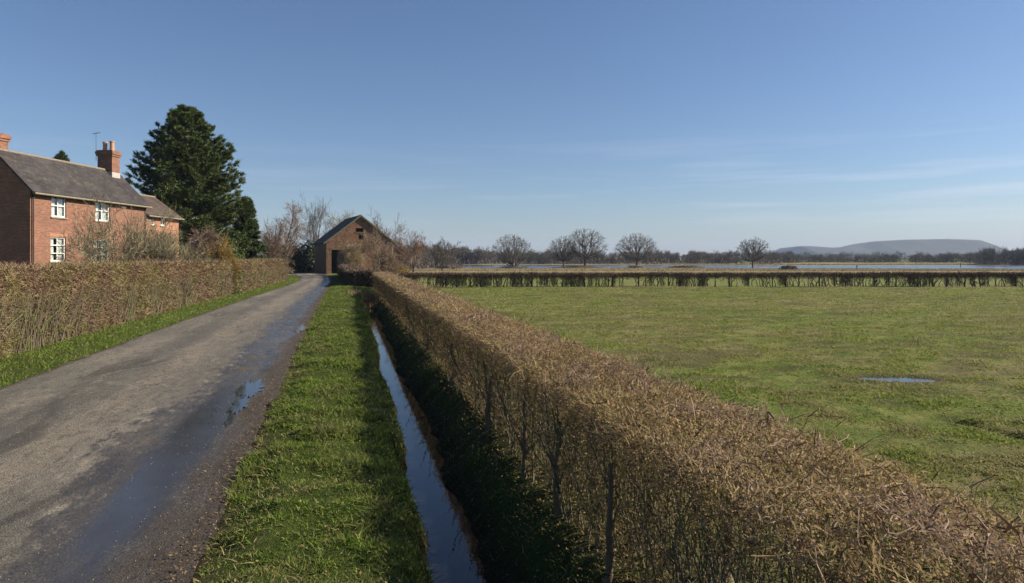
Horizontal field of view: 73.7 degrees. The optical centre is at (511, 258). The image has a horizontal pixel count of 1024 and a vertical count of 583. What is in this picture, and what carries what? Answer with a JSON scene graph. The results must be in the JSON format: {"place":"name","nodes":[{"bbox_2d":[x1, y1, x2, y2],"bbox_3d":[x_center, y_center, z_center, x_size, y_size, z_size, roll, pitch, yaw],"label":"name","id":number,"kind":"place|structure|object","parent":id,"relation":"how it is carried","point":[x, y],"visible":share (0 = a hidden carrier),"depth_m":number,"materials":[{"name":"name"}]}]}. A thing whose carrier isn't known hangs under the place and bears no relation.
{"place":"outdoors","nodes":[
{"label":"outdoors","id":0,"kind":"place"},
{"bbox_2d":[0,133,151,265],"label":"brick house","id":1,"kind":"structure","parent":0,"point":[37,192],"depth_m":40.00,"materials":[{"name":"red brick"}]},
{"bbox_2d":[50,197,67,218],"bbox_3d":[-26.513,-3.017,39.858,0.290,1.434,1.323,0,0,4],"label":"window","id":2,"kind":"structure","parent":1,"relation":"in","point":[59,200],"depth_m":40.08,"materials":[{"name":"white paint"}]},
{"bbox_2d":[51,237,67,262],"bbox_3d":[-26.517,-0.477,39.807,0.290,1.507,1.371,0,0,4],"label":"window","id":3,"kind":"structure","parent":1,"relation":"in","point":[59,239],"depth_m":40.00,"materials":[{"name":"white paint"}]},
{"bbox_2d":[93,240,107,262],"bbox_3d":[-26.297,-0.449,43.525,0.150,1.468,1.508,0,0,4],"label":"window","id":4,"kind":"structure","parent":1,"relation":"in","point":[96,240],"depth_m":43.38,"materials":[{"name":"white paint"}]},
{"bbox_2d":[94,202,111,222],"bbox_3d":[-26.224,-2.990,43.626,0.290,1.419,1.524,0,0,4],"label":"window","id":5,"kind":"structure","parent":1,"relation":"in","point":[103,214],"depth_m":43.92,"materials":[{"name":"white paint"}]},
{"bbox_2d":[0,277,300,387],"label":"roadside grass","id":6,"kind":"structure","parent":0,"point":[291,280],"depth_m":20.29,"materials":[{"name":"green plant"}]},
{"bbox_2d":[0,272,331,582],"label":"road","id":7,"kind":"structure","parent":0,"point":[91,554],"depth_m":8.66,"materials":[{"name":"grey asphalt"}]},
{"bbox_2d":[225,415,235,426],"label":"puddle","id":8,"kind":"object","parent":7,"relation":"on","point":[230,420],"visible":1,"depth_m":9.93,"materials":[{"name":"grey liquid"}]},
{"bbox_2d":[227,396,249,415],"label":"puddle","id":9,"kind":"object","parent":7,"relation":"on","point":[238,405],"visible":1,"depth_m":10.93,"materials":[{"name":"blue liquid"}]},
{"bbox_2d":[234,379,265,397],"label":"puddle","id":10,"kind":"object","parent":7,"relation":"on","point":[249,389],"visible":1,"depth_m":12.27,"materials":[{"name":"blue liquid"}]},
{"bbox_2d":[295,324,304,333],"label":"puddle","id":11,"kind":"object","parent":7,"relation":"on","point":[298,329],"visible":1,"depth_m":22.98,"materials":[{"name":"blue liquid"}]},
{"bbox_2d":[312,215,396,273],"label":"barn","id":12,"kind":"structure","parent":0,"point":[327,245],"depth_m":107.51,"materials":[{"name":"brick"}]},
{"bbox_2d":[337,250,342,267],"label":"door","id":13,"kind":"structure","parent":12,"relation":"in","point":[338,254],"depth_m":106.06,"materials":[{"name":"black wood"}]},
{"bbox_2d":[367,308,489,582],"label":"ditch water","id":14,"kind":"structure","parent":0,"point":[453,544],"depth_m":8.71,"materials":[{"name":"blue liquid"}]},
{"bbox_2d":[340,288,381,307],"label":"ditch reeds","id":15,"kind":"object","parent":14,"relation":"in","point":[365,294],"visible":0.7,"depth_m":41.89,"materials":[{"name":"brown plant"}]},
{"bbox_2d":[194,283,665,582],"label":"verge grass","id":16,"kind":"structure","parent":0,"point":[390,545],"depth_m":7.55,"materials":[{"name":"green plant"}]},
{"bbox_2d":[0,259,1023,582],"bbox_3d":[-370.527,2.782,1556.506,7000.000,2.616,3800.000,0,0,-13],"label":"ground","id":17,"kind":"structure","parent":0,"point":[520,571],"depth_m":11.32,"materials":[{"name":"green plant"}]},
{"bbox_2d":[53,150,69,161],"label":"spruce tree","id":18,"kind":"object","parent":17,"relation":"on","point":[60,155],"visible":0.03,"depth_m":73.78,"materials":[{"name":"green plant"}]},
{"bbox_2d":[51,189,162,262],"bbox_3d":[-18.589,-0.454,31.000,5.684,5.757,4.757,0,0,31],"label":"fruit tree","id":19,"kind":"object","parent":17,"relation":"on","point":[85,251],"visible":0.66,"depth_m":30.81,"materials":[{"name":"brown plant"}]},
{"bbox_2d":[0,257,288,358],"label":"hedge","id":20,"kind":"object","parent":17,"relation":"on","point":[42,304],"visible":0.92,"depth_m":21.83,"materials":[{"name":"brown plant"}]},
{"bbox_2d":[139,194,184,259],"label":"house wing","id":21,"kind":"structure","parent":17,"relation":"on","point":[155,204],"depth_m":50.83,"materials":[{"name":"red brick"}]},
{"bbox_2d":[97,203,232,294],"bbox_3d":[-19.182,0.231,36.837,7.561,6.880,7.528,0,0,-19],"label":"shrub","id":22,"kind":"object","parent":17,"relation":"on","point":[164,249],"visible":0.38,"depth_m":36.55,"materials":[{"name":"brown plant"}]},
{"bbox_2d":[122,103,258,258],"bbox_3d":[-29.426,-6.027,62.002,12.746,16.149,12.772,0,0,0],"label":"pine tree","id":23,"kind":"object","parent":17,"relation":"on","point":[201,196],"visible":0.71,"depth_m":60.17,"materials":[{"name":"green plant"}]},
{"bbox_2d":[180,222,235,259],"bbox_3d":[-21.281,0.285,46.901,4.639,5.867,4.291,0,0,41],"label":"shrub","id":24,"kind":"object","parent":17,"relation":"on","point":[209,237],"visible":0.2,"depth_m":46.35,"materials":[{"name":"brown plant"}]},
{"bbox_2d":[204,232,251,293],"bbox_3d":[-18.842,0.421,44.223,3.710,4.646,4.257,0,0,-16],"label":"shrub","id":25,"kind":"object","parent":17,"relation":"on","point":[224,253],"visible":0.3,"depth_m":43.73,"materials":[{"name":"brown plant"}]},
{"bbox_2d":[215,238,248,259],"bbox_3d":[-24.370,0.308,57.857,4.080,4.192,4.871,0,0,0],"label":"evergreen bush","id":26,"kind":"object","parent":17,"relation":"on","point":[237,254],"visible":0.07,"depth_m":57.89,"materials":[{"name":"green plant"}]},
{"bbox_2d":[231,195,267,259],"bbox_3d":[-24.815,-1.850,64.070,4.790,8.336,4.621,0,0,0],"label":"spruce tree","id":27,"kind":"object","parent":17,"relation":"on","point":[251,226],"visible":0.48,"depth_m":63.41,"materials":[{"name":"green plant"}]},
{"bbox_2d":[257,217,295,272],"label":"shrub","id":28,"kind":"object","parent":17,"relation":"on","point":[274,251],"visible":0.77,"depth_m":83.81,"materials":[{"name":"brown plant"}]},
{"bbox_2d":[269,245,294,273],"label":"evergreen bush","id":29,"kind":"object","parent":17,"relation":"on","point":[289,263],"visible":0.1,"depth_m":104.00,"materials":[{"name":"green plant"}]},
{"bbox_2d":[268,198,310,258],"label":"bare tree","id":30,"kind":"object","parent":17,"relation":"on","point":[295,224],"visible":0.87,"depth_m":97.94,"materials":[{"name":"brown plant"}]},
{"bbox_2d":[284,242,309,272],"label":"evergreen bush","id":31,"kind":"object","parent":17,"relation":"on","point":[299,259],"visible":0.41,"depth_m":111.52,"materials":[{"name":"green plant"}]},
{"bbox_2d":[300,239,313,272],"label":"evergreen bush","id":32,"kind":"object","parent":17,"relation":"on","point":[309,249],"visible":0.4,"depth_m":120.90,"materials":[{"name":"green plant"}]},
{"bbox_2d":[288,191,335,250],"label":"bare tree","id":33,"kind":"object","parent":17,"relation":"on","point":[315,236],"visible":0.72,"depth_m":133.64,"materials":[{"name":"brown plant"}]},
{"bbox_2d":[329,211,353,228],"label":"bare tree","id":34,"kind":"object","parent":17,"relation":"on","point":[334,218],"visible":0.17,"depth_m":141.97,"materials":[{"name":"brown plant"}]},
{"bbox_2d":[338,235,366,267],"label":"shrub","id":35,"kind":"object","parent":17,"relation":"on","point":[351,256],"visible":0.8,"depth_m":91.85,"materials":[{"name":"brown plant"}]},
{"bbox_2d":[337,263,387,286],"bbox_3d":[-17.154,1.652,72.690,3.791,2.458,35.727,0,0,-18],"label":"hedge","id":36,"kind":"object","parent":17,"relation":"on","point":[354,275],"visible":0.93,"depth_m":56.75,"materials":[{"name":"brown plant"}]},
{"bbox_2d":[360,294,379,307],"bbox_3d":[-8.618,2.690,41.430,1.240,1.020,0.160,0,0,-13],"label":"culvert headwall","id":37,"kind":"object","parent":17,"relation":"on","point":[370,300],"visible":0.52,"depth_m":41.49,"materials":[{"name":"brown brick"}]},
{"bbox_2d":[360,226,393,269],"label":"bare tree","id":38,"kind":"object","parent":17,"relation":"on","point":[375,244],"visible":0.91,"depth_m":83.99,"materials":[{"name":"brown plant"}]},
{"bbox_2d":[368,205,408,253],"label":"bare tree","id":39,"kind":"object","parent":17,"relation":"on","point":[376,225],"visible":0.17,"depth_m":136.61,"materials":[{"name":"brown plant"}]},
{"bbox_2d":[375,240,402,271],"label":"shrub","id":40,"kind":"object","parent":17,"relation":"on","point":[388,265],"visible":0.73,"depth_m":89.66,"materials":[{"name":"brown plant"}]},
{"bbox_2d":[392,263,410,272],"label":"round bush","id":41,"kind":"object","parent":17,"relation":"on","point":[404,268],"visible":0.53,"depth_m":102.49,"materials":[{"name":"brown plant"}]},
{"bbox_2d":[392,234,412,264],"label":"shrub","id":42,"kind":"object","parent":17,"relation":"on","point":[400,249],"visible":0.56,"depth_m":121.64,"materials":[{"name":"brown plant"}]},
{"bbox_2d":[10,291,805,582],"bbox_3d":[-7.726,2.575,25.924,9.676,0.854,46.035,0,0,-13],"label":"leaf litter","id":43,"kind":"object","parent":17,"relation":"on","point":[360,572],"visible":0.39,"depth_m":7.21,"materials":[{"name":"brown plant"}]},
{"bbox_2d":[404,228,431,271],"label":"bare tree","id":44,"kind":"object","parent":17,"relation":"on","point":[420,248],"visible":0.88,"depth_m":141.46,"materials":[{"name":"brown plant"}]},
{"bbox_2d":[429,236,464,270],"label":"bare tree","id":45,"kind":"object","parent":17,"relation":"on","point":[439,255],"visible":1,"depth_m":174.59,"materials":[{"name":"brown plant"}]},
{"bbox_2d":[435,265,461,268],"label":"scrub","id":46,"kind":"object","parent":17,"relation":"on","point":[439,267],"visible":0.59,"depth_m":213.05,"materials":[{"name":"brown plant"}]},
{"bbox_2d":[493,265,525,267],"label":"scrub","id":47,"kind":"object","parent":17,"relation":"on","point":[508,266],"visible":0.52,"depth_m":236.77,"materials":[{"name":"brown plant"}]},
{"bbox_2d":[491,234,532,265],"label":"round tree","id":48,"kind":"object","parent":17,"relation":"on","point":[505,247],"visible":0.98,"depth_m":241.65,"materials":[{"name":"brown plant"}]},
{"bbox_2d":[549,236,578,266],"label":"round tree","id":49,"kind":"object","parent":17,"relation":"on","point":[563,255],"visible":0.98,"depth_m":242.26,"materials":[{"name":"brown plant"}]},
{"bbox_2d":[552,265,600,267],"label":"scrub","id":50,"kind":"object","parent":17,"relation":"on","point":[576,266],"visible":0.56,"depth_m":238.57,"materials":[{"name":"brown plant"}]},
{"bbox_2d":[561,228,607,265],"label":"round tree","id":51,"kind":"object","parent":17,"relation":"on","point":[583,254],"visible":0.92,"depth_m":244.29,"materials":[{"name":"brown plant"}]},
{"bbox_2d":[613,232,657,265],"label":"round tree","id":52,"kind":"object","parent":17,"relation":"on","point":[632,251],"visible":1,"depth_m":245.65,"materials":[{"name":"brown plant"}]},
{"bbox_2d":[626,265,646,267],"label":"scrub","id":53,"kind":"object","parent":17,"relation":"on","point":[635,266],"visible":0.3,"depth_m":239.94,"materials":[{"name":"brown plant"}]},
{"bbox_2d":[667,265,702,267],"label":"scrub","id":54,"kind":"object","parent":17,"relation":"on","point":[684,266],"visible":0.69,"depth_m":230.70,"materials":[{"name":"brown plant"}]},
{"bbox_2d":[368,270,1023,582],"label":"hedge","id":55,"kind":"object","parent":17,"relation":"on","point":[433,318],"visible":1,"depth_m":4.59,"materials":[{"name":"brown plant"}]},
{"bbox_2d":[390,269,1023,286],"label":"hedge","id":56,"kind":"object","parent":17,"relation":"on","point":[582,276],"visible":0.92,"depth_m":57.76,"materials":[{"name":"brown plant"}]},
{"bbox_2d":[400,244,1023,268],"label":"woodland","id":57,"kind":"object","parent":17,"relation":"on","point":[987,257],"visible":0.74,"depth_m":363.87,"materials":[{"name":"brown plant"}]},
{"bbox_2d":[407,267,1023,270],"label":"reeds","id":58,"kind":"object","parent":17,"relation":"on","point":[706,269],"visible":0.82,"depth_m":189.55,"materials":[{"name":"beige plant"}]},
{"bbox_2d":[431,262,1021,264],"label":"reeds","id":59,"kind":"object","parent":17,"relation":"on","point":[760,264],"visible":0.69,"depth_m":340.68,"materials":[{"name":"brown plant"}]},
{"bbox_2d":[484,250,976,260],"bbox_3d":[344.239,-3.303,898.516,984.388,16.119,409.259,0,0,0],"label":"distant woodland","id":60,"kind":"object","parent":17,"relation":"on","point":[879,252],"visible":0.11,"depth_m":767.11,"materials":[{"name":"brown plant"}]},
{"bbox_2d":[735,237,770,267],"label":"round tree","id":61,"kind":"object","parent":17,"relation":"on","point":[744,248],"visible":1,"depth_m":239.01,"materials":[{"name":"brown plant"}]},
{"bbox_2d":[779,265,797,269],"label":"scrub","id":62,"kind":"object","parent":17,"relation":"on","point":[786,267],"visible":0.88,"depth_m":195.24,"materials":[{"name":"brown plant"}]},
{"bbox_2d":[860,377,935,382],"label":"field puddle","id":63,"kind":"object","parent":17,"relation":"on","point":[901,379],"visible":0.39,"depth_m":13.76,"materials":[{"name":"grey liquid"}]},
{"bbox_2d":[0,0,1023,258],"label":"sky","id":64,"kind":"structure","parent":0,"point":[688,125],"materials":[{"name":"blue"}]},
{"bbox_2d":[408,265,1023,268],"bbox_3d":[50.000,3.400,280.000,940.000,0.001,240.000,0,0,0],"label":"flood water","id":65,"kind":"structure","parent":0,"point":[839,266],"depth_m":280.43,"materials":[{"name":"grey liquid"}]},
{"bbox_2d":[680,239,1009,258],"bbox_3d":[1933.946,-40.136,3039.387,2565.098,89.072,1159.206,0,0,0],"label":"hill","id":66,"kind":"structure","parent":0,"point":[933,247],"depth_m":2876.54,"materials":[{"name":"grey"}]}
]}

